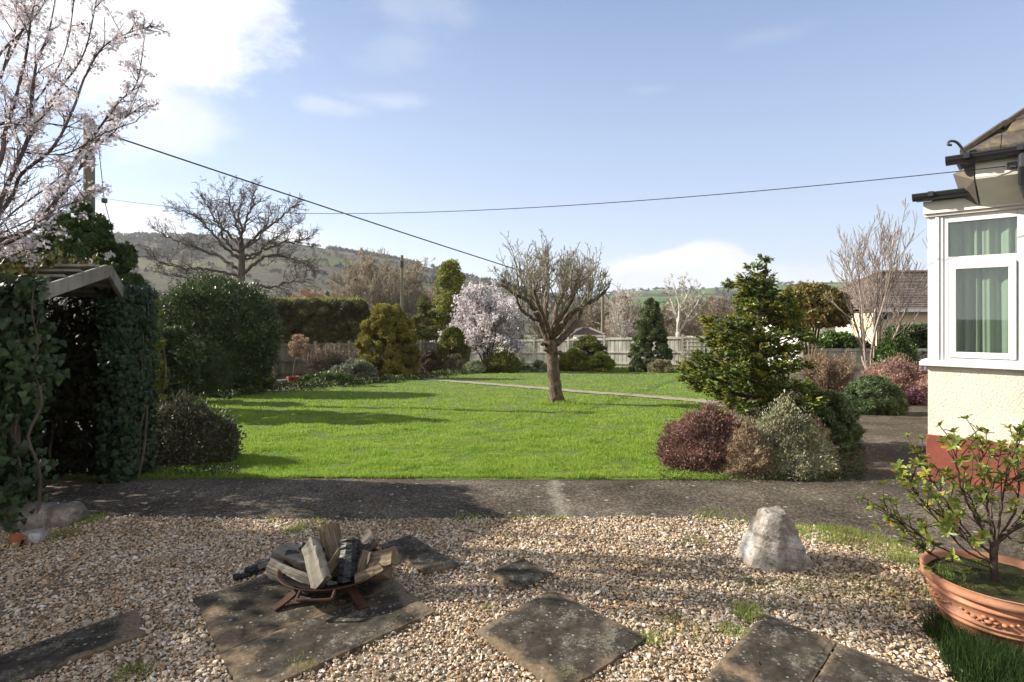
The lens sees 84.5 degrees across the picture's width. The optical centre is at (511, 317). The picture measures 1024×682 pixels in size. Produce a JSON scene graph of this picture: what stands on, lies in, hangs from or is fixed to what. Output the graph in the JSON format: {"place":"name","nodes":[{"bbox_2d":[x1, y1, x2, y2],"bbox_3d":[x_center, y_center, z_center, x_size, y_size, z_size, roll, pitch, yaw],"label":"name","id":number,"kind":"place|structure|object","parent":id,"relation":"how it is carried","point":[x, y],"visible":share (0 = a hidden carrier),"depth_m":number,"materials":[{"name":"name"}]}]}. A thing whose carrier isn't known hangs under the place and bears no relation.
{"place":"outdoors","nodes":[
{"label":"outdoors","id":0,"kind":"place"},
{"bbox_2d":[287,376,298,385],"bbox_3d":[-7.043,2.061,18.100,0.380,0.320,0.380,0,0,0],"label":"flower pot","id":1,"kind":"object","parent":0,"point":[292,379],"visible":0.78,"depth_m":17.97,"materials":[{"name":"red ceramic"}]},
{"bbox_2d":[281,334,312,376],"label":"standard tree","id":2,"kind":"object","parent":1,"relation":"in","point":[296,351],"visible":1,"depth_m":18.00,"materials":[{"name":"brown plant"}]},
{"bbox_2d":[0,235,696,334],"bbox_3d":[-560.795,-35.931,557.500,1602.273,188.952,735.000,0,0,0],"label":"hill","id":3,"kind":"structure","parent":0,"point":[263,275],"depth_m":473.09,"materials":[{"name":"plant"}]},
{"bbox_2d":[2,231,693,315],"bbox_3d":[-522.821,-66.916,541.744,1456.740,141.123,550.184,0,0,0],"label":"hillside woodland","id":4,"kind":"object","parent":3,"relation":"on","point":[167,244],"visible":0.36,"depth_m":566.43,"materials":[{"name":"plant"}]},
{"bbox_2d":[62,366,821,479],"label":"lawn","id":5,"kind":"structure","parent":0,"point":[581,373],"depth_m":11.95,"materials":[{"name":"plant"}]},
{"bbox_2d":[141,389,246,467],"bbox_3d":[-3.544,1.177,6.049,1.309,0.840,1.099,0,0,0],"label":"clipped shrub","id":6,"kind":"object","parent":5,"relation":"on","point":[188,432],"visible":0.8,"depth_m":5.84,"materials":[{"name":"green plant"}]},
{"bbox_2d":[430,277,536,363],"bbox_3d":[-1.474,0.399,30.186,5.523,4.997,5.262,0,0,17],"label":"blossom tree","id":7,"kind":"object","parent":5,"relation":"on","point":[491,323],"visible":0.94,"depth_m":28.88,"materials":[{"name":"pink plant"}]},
{"bbox_2d":[482,341,524,372],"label":"clipped shrub","id":8,"kind":"object","parent":5,"relation":"on","point":[502,361],"visible":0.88,"depth_m":27.71,"materials":[{"name":"green plant"}]},
{"bbox_2d":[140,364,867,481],"bbox_3d":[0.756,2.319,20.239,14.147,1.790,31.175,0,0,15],"label":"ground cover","id":9,"kind":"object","parent":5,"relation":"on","point":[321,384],"visible":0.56,"depth_m":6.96,"materials":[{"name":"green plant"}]},
{"bbox_2d":[488,228,613,403],"bbox_3d":[1.147,0.016,12.132,3.074,3.926,2.311,0,0,-30],"label":"apple tree","id":10,"kind":"object","parent":5,"relation":"on","point":[572,280],"visible":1,"depth_m":11.98,"materials":[{"name":"brown plant"}]},
{"bbox_2d":[653,398,742,473],"bbox_3d":[2.088,1.211,5.786,1.244,0.744,0.999,0,0,0],"label":"purple heather","id":11,"kind":"object","parent":5,"relation":"on","point":[693,441],"visible":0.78,"depth_m":5.60,"materials":[{"name":"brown plant"}]},
{"bbox_2d":[29,335,864,478],"bbox_3d":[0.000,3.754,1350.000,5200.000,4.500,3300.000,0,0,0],"label":"ground","id":12,"kind":"structure","parent":0,"point":[286,380],"depth_m":16.75,"materials":[{"name":"soil"}]},
{"bbox_2d":[0,264,125,495],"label":"garden arbour","id":13,"kind":"object","parent":12,"relation":"on","point":[74,280],"visible":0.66,"depth_m":4.53,"materials":[{"name":"grey wood"}]},
{"bbox_2d":[0,273,69,532],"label":"ivy","id":14,"kind":"object","parent":13,"relation":"attached to","point":[23,365],"visible":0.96,"depth_m":3.99,"materials":[{"name":"green plant"}]},
{"bbox_2d":[0,247,122,282],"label":"roof creeper","id":15,"kind":"object","parent":13,"relation":"on","point":[13,267],"visible":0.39,"depth_m":4.48,"materials":[{"name":"green plant"}]},
{"bbox_2d":[21,296,128,478],"bbox_3d":[-4.376,0.654,5.348,1.546,1.800,0.479,0,0,3],"label":"ivy","id":16,"kind":"object","parent":13,"relation":"attached to","point":[69,317],"visible":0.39,"depth_m":5.27,"materials":[{"name":"green plant"}]},
{"bbox_2d":[92,284,160,483],"bbox_3d":[-3.580,0.617,5.274,0.388,1.869,0.676,0,0,0],"label":"ivy","id":17,"kind":"object","parent":13,"relation":"attached to","point":[131,323],"visible":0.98,"depth_m":5.11,"materials":[{"name":"green plant"}]},
{"bbox_2d":[0,0,170,267],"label":"cherry tree","id":18,"kind":"object","parent":12,"relation":"on","point":[41,217],"visible":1,"depth_m":3.75,"materials":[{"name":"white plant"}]},
{"bbox_2d":[20,197,165,416],"bbox_3d":[-8.127,-0.175,10.581,2.759,4.205,2.326,0,0,0],"label":"conifer","id":19,"kind":"object","parent":12,"relation":"on","point":[96,235],"visible":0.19,"depth_m":10.33,"materials":[{"name":"green plant"}]},
{"bbox_2d":[83,119,112,246],"bbox_3d":[-9.028,-1.226,12.330,1.052,6.276,0.277,0,0,24],"label":"utility pole","id":20,"kind":"object","parent":12,"relation":"on","point":[89,174],"visible":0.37,"depth_m":12.42,"materials":[{"name":"brown wood"}]},
{"bbox_2d":[44,123,594,293],"bbox_3d":[-1.455,-2.918,27.645,0.705,2.542,36.896,0,0,27],"label":"telephone cable","id":21,"kind":"object","parent":20,"relation":"attached to","point":[285,194],"visible":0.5,"depth_m":16.74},
{"bbox_2d":[149,299,169,408],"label":"yellow shrub","id":22,"kind":"object","parent":12,"relation":"on","point":[162,369],"visible":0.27,"depth_m":9.60,"materials":[{"name":"green plant"}]},
{"bbox_2d":[153,324,207,403],"bbox_3d":[-7.572,1.087,12.612,1.433,1.885,1.247,0,0,0],"label":"evergreen shrub","id":23,"kind":"object","parent":12,"relation":"on","point":[184,350],"visible":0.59,"depth_m":12.35,"materials":[{"name":"green plant"}]},
{"bbox_2d":[197,331,235,397],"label":"clipped shrub","id":24,"kind":"object","parent":12,"relation":"on","point":[214,371],"visible":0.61,"depth_m":13.79,"materials":[{"name":"green plant"}]},
{"bbox_2d":[157,270,284,394],"bbox_3d":[-7.970,0.423,15.227,3.464,3.401,2.855,0,0,0],"label":"holly tree","id":25,"kind":"object","parent":12,"relation":"on","point":[240,321],"visible":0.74,"depth_m":14.44,"materials":[{"name":"green plant"}]},
{"bbox_2d":[135,174,325,297],"bbox_3d":[-18.934,-4.070,38.028,14.316,11.467,7.321,0,0,0],"label":"oak tree","id":26,"kind":"object","parent":12,"relation":"on","point":[241,256],"visible":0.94,"depth_m":37.79,"materials":[{"name":"brown plant"}]},
{"bbox_2d":[268,295,370,343],"bbox_3d":[-10.229,0.895,28.958,5.952,4.169,2.362,0,0,0],"label":"tall hedge","id":27,"kind":"object","parent":12,"relation":"on","point":[328,320],"visible":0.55,"depth_m":28.09,"materials":[{"name":"green plant"}]},
{"bbox_2d":[298,369,350,385],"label":"flowering plants","id":28,"kind":"object","parent":12,"relation":"on","point":[328,375],"visible":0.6,"depth_m":18.35,"materials":[{"name":"green plant"}]},
{"bbox_2d":[298,341,360,373],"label":"twiggy shrub","id":29,"kind":"object","parent":12,"relation":"on","point":[330,358],"visible":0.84,"depth_m":20.14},
{"bbox_2d":[329,357,377,383],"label":"silver shrub","id":30,"kind":"object","parent":12,"relation":"on","point":[356,367],"visible":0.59,"depth_m":19.51,"materials":[{"name":"grey plant"}]},
{"bbox_2d":[271,340,437,379],"bbox_3d":[-7.175,2.037,27.300,0.110,2.417,18.173,0,0,16],"label":"garden fence","id":31,"kind":"object","parent":12,"relation":"on","point":[284,370],"visible":0.18,"depth_m":22.60,"materials":[{"name":"wood"}]},
{"bbox_2d":[319,256,389,297],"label":"bare tree","id":32,"kind":"object","parent":12,"relation":"on","point":[335,292],"visible":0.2,"depth_m":63.27,"materials":[{"name":"brown plant"}]},
{"bbox_2d":[330,248,414,342],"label":"bare tree","id":33,"kind":"object","parent":12,"relation":"on","point":[371,294],"visible":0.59,"depth_m":60.41,"materials":[{"name":"brown plant"}]},
{"bbox_2d":[352,302,421,379],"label":"golden conifer","id":34,"kind":"object","parent":12,"relation":"on","point":[384,319],"visible":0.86,"depth_m":21.96,"materials":[{"name":"yellow plant"}]},
{"bbox_2d":[373,257,435,325],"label":"bare tree","id":35,"kind":"object","parent":12,"relation":"on","point":[412,278],"visible":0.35,"depth_m":67.63,"materials":[{"name":"brown plant"}]},
{"bbox_2d":[411,295,439,341],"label":"ivy clad tree","id":36,"kind":"object","parent":12,"relation":"on","point":[425,332],"visible":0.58,"depth_m":43.62,"materials":[{"name":"green plant"}]},
{"bbox_2d":[419,348,443,373],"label":"plum shrub","id":37,"kind":"object","parent":12,"relation":"on","point":[429,362],"visible":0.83,"depth_m":26.31,"materials":[{"name":"brown plant"}]},
{"bbox_2d":[428,258,469,358],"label":"golden tree","id":38,"kind":"object","parent":12,"relation":"on","point":[450,277],"visible":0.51,"depth_m":45.38,"materials":[{"name":"green plant"}]},
{"bbox_2d":[160,292,744,347],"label":"valley woodland","id":39,"kind":"object","parent":12,"relation":"on","point":[711,306],"visible":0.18,"depth_m":79.29,"materials":[{"name":"plant"}]},
{"bbox_2d":[433,326,471,370],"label":"olive conifer","id":40,"kind":"object","parent":12,"relation":"on","point":[451,341],"visible":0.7,"depth_m":28.16,"materials":[{"name":"green plant"}]},
{"bbox_2d":[444,353,466,372],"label":"rusty shrub","id":41,"kind":"object","parent":12,"relation":"on","point":[456,361],"visible":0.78,"depth_m":27.45,"materials":[{"name":"brown plant"}]},
{"bbox_2d":[461,358,486,373],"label":"silver shrub","id":42,"kind":"object","parent":12,"relation":"on","point":[475,365],"visible":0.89,"depth_m":26.96,"materials":[{"name":"green plant"}]},
{"bbox_2d":[558,348,586,370],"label":"evergreen shrub","id":43,"kind":"object","parent":12,"relation":"on","point":[571,359],"visible":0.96,"depth_m":29.86,"materials":[{"name":"green plant"}]},
{"bbox_2d":[566,334,608,370],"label":"spreading conifer","id":44,"kind":"object","parent":12,"relation":"on","point":[588,345],"visible":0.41,"depth_m":30.78,"materials":[{"name":"green plant"}]},
{"bbox_2d":[571,327,605,337],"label":"neighbour house","id":45,"kind":"structure","parent":12,"relation":"on","point":[579,332],"depth_m":44.31,"materials":[{"name":"tile"}]},
{"bbox_2d":[585,351,615,371],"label":"dwarf conifer","id":46,"kind":"object","parent":12,"relation":"on","point":[597,360],"visible":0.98,"depth_m":28.56,"materials":[{"name":"green plant"}]},
{"bbox_2d":[442,334,771,366],"bbox_3d":[4.400,2.047,33.500,20.072,2.491,0.110,0,0,24],"label":"garden fence","id":47,"kind":"object","parent":12,"relation":"on","point":[618,349],"visible":0.16,"depth_m":32.74,"materials":[{"name":"wood"}]},
{"bbox_2d":[604,292,638,343],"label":"birch haze","id":48,"kind":"object","parent":12,"relation":"on","point":[623,317],"visible":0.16,"depth_m":55.68,"materials":[{"name":"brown plant"}]},
{"bbox_2d":[596,283,651,337],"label":"birch tree","id":49,"kind":"object","parent":12,"relation":"on","point":[618,320],"visible":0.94,"depth_m":52.05,"materials":[{"name":"white plant"}]},
{"bbox_2d":[628,353,643,371],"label":"dark shrub","id":50,"kind":"object","parent":12,"relation":"on","point":[636,358],"visible":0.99,"depth_m":28.48,"materials":[{"name":"green plant"}]},
{"bbox_2d":[627,297,672,371],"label":"spruce","id":51,"kind":"object","parent":12,"relation":"on","point":[647,336],"visible":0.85,"depth_m":28.67,"materials":[{"name":"green plant"}]},
{"bbox_2d":[647,359,674,372],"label":"pale heather","id":52,"kind":"object","parent":12,"relation":"on","point":[660,366],"visible":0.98,"depth_m":27.71,"materials":[{"name":"beige plant"}]},
{"bbox_2d":[661,271,704,357],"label":"plane tree","id":53,"kind":"object","parent":12,"relation":"on","point":[678,328],"visible":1,"depth_m":49.73,"materials":[{"name":"plant"}]},
{"bbox_2d":[717,411,779,478],"bbox_3d":[2.274,1.230,5.439,0.640,0.658,0.572,0,0,0],"label":"brown heather","id":54,"kind":"object","parent":12,"relation":"on","point":[752,453],"visible":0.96,"depth_m":5.32,"materials":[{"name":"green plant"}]},
{"bbox_2d":[672,253,829,416],"bbox_3d":[3.013,0.417,6.744,2.220,2.368,1.712,0,0,0],"label":"hinoki cypress","id":55,"kind":"object","parent":12,"relation":"on","point":[759,370],"visible":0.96,"depth_m":6.52,"materials":[{"name":"green plant"}]},
{"bbox_2d":[748,389,846,481],"bbox_3d":[2.710,1.142,5.571,1.039,0.857,0.939,0,0,-21],"label":"white heather","id":56,"kind":"object","parent":12,"relation":"on","point":[804,446],"visible":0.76,"depth_m":5.37,"materials":[{"name":"brown plant"}]},
{"bbox_2d":[766,281,854,382],"bbox_3d":[10.029,0.542,18.999,2.771,3.532,2.619,0,0,0],"label":"red tipped tree","id":57,"kind":"object","parent":12,"relation":"on","point":[819,308],"visible":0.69,"depth_m":18.21,"materials":[{"name":"green plant"}]},
{"bbox_2d":[796,346,864,392],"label":"twiggy shrub","id":58,"kind":"object","parent":12,"relation":"on","point":[831,374],"visible":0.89,"depth_m":12.38,"materials":[{"name":"brown plant"}]},
{"bbox_2d":[800,389,867,451],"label":"juniper","id":59,"kind":"object","parent":12,"relation":"on","point":[842,425],"visible":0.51,"depth_m":6.78,"materials":[{"name":"green plant"}]},
{"bbox_2d":[804,330,870,382],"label":"laurel hedge","id":60,"kind":"object","parent":12,"relation":"on","point":[835,339],"visible":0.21,"depth_m":20.16,"materials":[{"name":"green plant"}]},
{"bbox_2d":[807,346,927,382],"bbox_3d":[14.600,1.646,19.200,8.919,1.372,0.110,0,0,3],"label":"garden fence","id":61,"kind":"object","parent":12,"relation":"on","point":[831,352],"visible":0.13,"depth_m":19.32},
{"bbox_2d":[841,374,909,415],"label":"juniper","id":62,"kind":"object","parent":12,"relation":"on","point":[873,394],"visible":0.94,"depth_m":10.34,"materials":[{"name":"green plant"}]},
{"bbox_2d":[823,198,927,369],"bbox_3d":[11.496,-0.791,17.579,3.449,5.997,3.845,0,0,0],"label":"bare tree","id":63,"kind":"object","parent":12,"relation":"on","point":[876,319],"visible":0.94,"depth_m":17.33,"materials":[{"name":"brown plant"}]},
{"bbox_2d":[828,270,927,348],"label":"neighbour house","id":64,"kind":"structure","parent":12,"relation":"on","point":[921,316],"depth_m":26.89,"materials":[{"name":"tile"}]},
{"bbox_2d":[858,353,927,401],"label":"rose heather","id":65,"kind":"object","parent":12,"relation":"on","point":[903,374],"visible":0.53,"depth_m":13.11,"materials":[{"name":"pink plant"}]},
{"bbox_2d":[867,328,925,368],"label":"round shrub","id":66,"kind":"object","parent":12,"relation":"on","point":[887,347],"visible":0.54,"depth_m":16.96,"materials":[{"name":"green plant"}]},
{"bbox_2d":[884,322,927,357],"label":"ivy hedge","id":67,"kind":"object","parent":12,"relation":"on","point":[919,338],"visible":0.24,"depth_m":19.33,"materials":[{"name":"green plant"}]},
{"bbox_2d":[904,387,926,404],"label":"magenta heather","id":68,"kind":"object","parent":12,"relation":"on","point":[915,396],"visible":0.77,"depth_m":12.07,"materials":[{"name":"pink plant"}]},
{"bbox_2d":[912,107,1023,493],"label":"bungalow","id":69,"kind":"object","parent":12,"relation":"on","point":[985,389],"visible":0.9,"depth_m":4.93,"materials":[{"name":"beige paint"}]},
{"bbox_2d":[98,166,1004,213],"bbox_3d":[-2.615,-1.940,8.478,15.366,1.450,0.011,0,0,31],"label":"house wire","id":70,"kind":"object","parent":69,"relation":"attached to","point":[584,204],"visible":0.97,"depth_m":6.35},
{"bbox_2d":[949,221,980,351],"bbox_3d":[4.084,-0.250,5.117,0.270,1.500,0.067,0,0,43],"label":"curtain","id":71,"kind":"object","parent":69,"relation":"hanging from","point":[964,238],"visible":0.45,"depth_m":5.08,"materials":[{"name":"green fabric"}]},
{"bbox_2d":[944,208,1023,363],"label":"window","id":72,"kind":"structure","parent":69,"relation":"in","point":[1015,261],"depth_m":4.90,"materials":[{"name":"white plastic"}]},
{"bbox_2d":[981,218,1016,352],"bbox_3d":[4.337,-0.250,4.880,0.435,1.500,0.064,0,0,44],"label":"curtain","id":73,"kind":"object","parent":69,"relation":"hanging from","point":[998,236],"visible":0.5,"depth_m":4.96,"materials":[{"name":"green fabric"}]},
{"bbox_2d":[0,514,967,681],"bbox_3d":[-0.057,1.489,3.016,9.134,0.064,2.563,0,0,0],"label":"gravel","id":74,"kind":"structure","parent":0,"point":[102,665],"depth_m":3.08,"materials":[{"name":"gravel"}]},
{"bbox_2d":[0,500,57,531],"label":"rock","id":75,"kind":"object","parent":74,"relation":"on","point":[36,520],"visible":0.4,"depth_m":3.96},
{"bbox_2d":[21,528,51,544],"bbox_3d":[-3.202,1.481,3.776,0.173,0.101,0.160,0,0,0],"label":"rock","id":76,"kind":"object","parent":74,"relation":"on","point":[33,535],"visible":0.62,"depth_m":3.75,"materials":[{"name":"white stone"}]},
{"bbox_2d":[44,501,88,528],"bbox_3d":[-3.278,1.466,4.098,0.297,0.223,0.287,0,0,0],"label":"rock","id":77,"kind":"object","parent":74,"relation":"on","point":[60,515],"visible":0.62,"depth_m":4.03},
{"bbox_2d":[0,609,145,681],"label":"paving slab","id":78,"kind":"structure","parent":74,"relation":"on","point":[40,658],"depth_m":2.50,"materials":[{"name":"stone"}]},
{"bbox_2d":[193,575,398,652],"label":"paving slab","id":79,"kind":"structure","parent":74,"relation":"on","point":[237,615],"depth_m":2.85,"materials":[{"name":"stone"}]},
{"bbox_2d":[270,548,378,611],"bbox_3d":[-0.977,1.410,3.070,0.574,0.119,0.677,0,0,0],"label":"fire pit","id":80,"kind":"object","parent":79,"relation":"on","point":[331,585],"visible":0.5,"depth_m":2.88,"materials":[{"name":"metal"}]},
{"bbox_2d":[263,557,309,594],"bbox_3d":[-1.179,1.375,3.023,0.313,0.081,0.120,15,27,20],"label":"log","id":81,"kind":"object","parent":80,"relation":"in","point":[273,565],"visible":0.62,"depth_m":3.02,"materials":[{"name":"brown wood"}]},
{"bbox_2d":[271,542,326,572],"bbox_3d":[-1.190,1.352,3.163,0.318,0.092,0.134,6,14,27],"label":"log","id":82,"kind":"object","parent":80,"relation":"in","point":[296,561],"visible":0.47,"depth_m":3.14,"materials":[{"name":"brown wood"}]},
{"bbox_2d":[301,536,331,588],"bbox_3d":[-1.031,1.289,2.962,0.064,0.131,0.261,17,31,-49],"label":"log","id":83,"kind":"object","parent":80,"relation":"in","point":[317,568],"visible":0.96,"depth_m":2.93,"materials":[{"name":"brown wood"}]},
{"bbox_2d":[318,523,341,559],"bbox_3d":[-1.026,1.287,3.196,0.136,0.220,0.121,-19,-29,-16],"label":"log","id":84,"kind":"object","parent":80,"relation":"in","point":[330,537],"visible":0.62,"depth_m":3.19,"materials":[{"name":"brown wood"}]},
{"bbox_2d":[337,537,359,584],"bbox_3d":[-0.884,1.319,3.040,0.110,0.239,0.099,-10,-37,7],"label":"log","id":85,"kind":"object","parent":80,"relation":"in","point":[347,566],"visible":0.94,"depth_m":3.01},
{"bbox_2d":[357,550,371,572],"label":"log","id":86,"kind":"object","parent":80,"relation":"in","point":[364,560],"visible":0.51,"depth_m":3.04,"materials":[{"name":"brown wood"}]},
{"bbox_2d":[359,528,377,554],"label":"log","id":87,"kind":"object","parent":80,"relation":"in","point":[368,537],"visible":0.45,"depth_m":3.24,"materials":[{"name":"grey wood"}]},
{"bbox_2d":[355,563,382,582],"bbox_3d":[-0.756,1.350,2.974,0.156,0.061,0.066,-26,-16,-14],"label":"log","id":88,"kind":"object","parent":80,"relation":"in","point":[369,572],"visible":0.85,"depth_m":2.96,"materials":[{"name":"brown wood"}]},
{"bbox_2d":[357,562,391,582],"bbox_3d":[-0.790,1.380,3.059,0.259,0.104,0.114,-12,-37,11],"label":"log","id":89,"kind":"object","parent":80,"relation":"in","point":[385,574],"visible":0.39,"depth_m":3.02,"materials":[{"name":"brown wood"}]},
{"bbox_2d":[357,546,402,566],"bbox_3d":[-0.765,1.335,3.089,0.305,0.105,0.134,-21,-24,14],"label":"log","id":90,"kind":"object","parent":80,"relation":"in","point":[390,556],"visible":0.51,"depth_m":3.05,"materials":[{"name":"brown wood"}]},
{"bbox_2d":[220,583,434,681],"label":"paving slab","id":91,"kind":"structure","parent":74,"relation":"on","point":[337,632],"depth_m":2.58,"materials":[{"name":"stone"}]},
{"bbox_2d":[379,534,458,576],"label":"paving slab","id":92,"kind":"structure","parent":74,"relation":"on","point":[419,556],"depth_m":3.46,"materials":[{"name":"stone"}]},
{"bbox_2d":[38,506,934,681],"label":"weeds","id":93,"kind":"object","parent":74,"relation":"on","point":[860,540],"visible":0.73,"depth_m":3.47,"materials":[{"name":"plant"}]},
{"bbox_2d":[488,558,553,592],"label":"paving slab","id":94,"kind":"structure","parent":74,"relation":"on","point":[520,574],"depth_m":3.21,"materials":[{"name":"stone"}]},
{"bbox_2d":[475,590,646,681],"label":"paving slab","id":95,"kind":"structure","parent":74,"relation":"on","point":[556,624],"depth_m":2.57,"materials":[{"name":"stone"}]},
{"bbox_2d":[701,666,749,681],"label":"paving slab","id":96,"kind":"structure","parent":74,"relation":"on","point":[717,674],"depth_m":2.30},
{"bbox_2d":[735,505,814,574],"bbox_3d":[1.608,1.373,3.429,0.438,0.414,0.335,0,0,0],"label":"boulder","id":97,"kind":"object","parent":74,"relation":"on","point":[771,539],"visible":0.82,"depth_m":3.35,"materials":[{"name":"white stone"}]},
{"bbox_2d":[718,614,836,681],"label":"paving slab","id":98,"kind":"structure","parent":74,"relation":"on","point":[778,650],"depth_m":2.46,"materials":[{"name":"stone"}]},
{"bbox_2d":[814,643,936,681],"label":"paving slab","id":99,"kind":"structure","parent":74,"relation":"on","point":[843,663],"depth_m":2.34,"materials":[{"name":"stone"}]},
{"bbox_2d":[906,601,1023,681],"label":"grass clump","id":100,"kind":"object","parent":74,"relation":"on","point":[979,659],"visible":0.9,"depth_m":2.37,"materials":[{"name":"plant"}]},
{"bbox_2d":[919,548,1023,652],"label":"terracotta pot","id":101,"kind":"object","parent":74,"relation":"on","point":[977,599],"visible":0.95,"depth_m":2.58,"materials":[{"name":"ceramic"}]},
{"bbox_2d":[857,414,1023,581],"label":"azalea","id":102,"kind":"object","parent":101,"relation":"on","point":[947,525],"visible":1,"depth_m":2.65,"materials":[{"name":"green plant"}]},
{"bbox_2d":[0,0,1023,296],"label":"sky","id":103,"kind":"structure","parent":0,"point":[389,108],"materials":[{"name":"blue"}]},
{"bbox_2d":[21,478,1023,559],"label":"garden path","id":104,"kind":"structure","parent":0,"point":[832,501],"depth_m":4.61,"materials":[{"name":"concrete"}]},
{"bbox_2d":[15,481,1023,679],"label":"fallen leaves","id":105,"kind":"object","parent":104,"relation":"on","point":[809,608],"visible":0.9,"depth_m":3.45,"materials":[{"name":"brown plant"}]},
{"bbox_2d":[424,378,799,411],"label":"lawn path","id":106,"kind":"structure","parent":0,"point":[653,396],"depth_m":15.33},
{"bbox_2d":[581,282,849,314],"bbox_3d":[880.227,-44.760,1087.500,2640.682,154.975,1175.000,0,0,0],"label":"hill","id":107,"kind":"structure","parent":0,"point":[658,295],"depth_m":1139.52,"materials":[{"name":"plant"}]},
{"bbox_2d":[568,279,856,303],"bbox_3d":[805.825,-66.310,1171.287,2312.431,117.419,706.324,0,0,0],"label":"hedgerows","id":108,"kind":"object","parent":107,"relation":"on","point":[696,292],"visible":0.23,"depth_m":1308.84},
{"bbox_2d":[826,402,927,478],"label":"side path","id":109,"kind":"structure","parent":0,"point":[884,442],"depth_m":7.37,"materials":[{"name":"concrete"}]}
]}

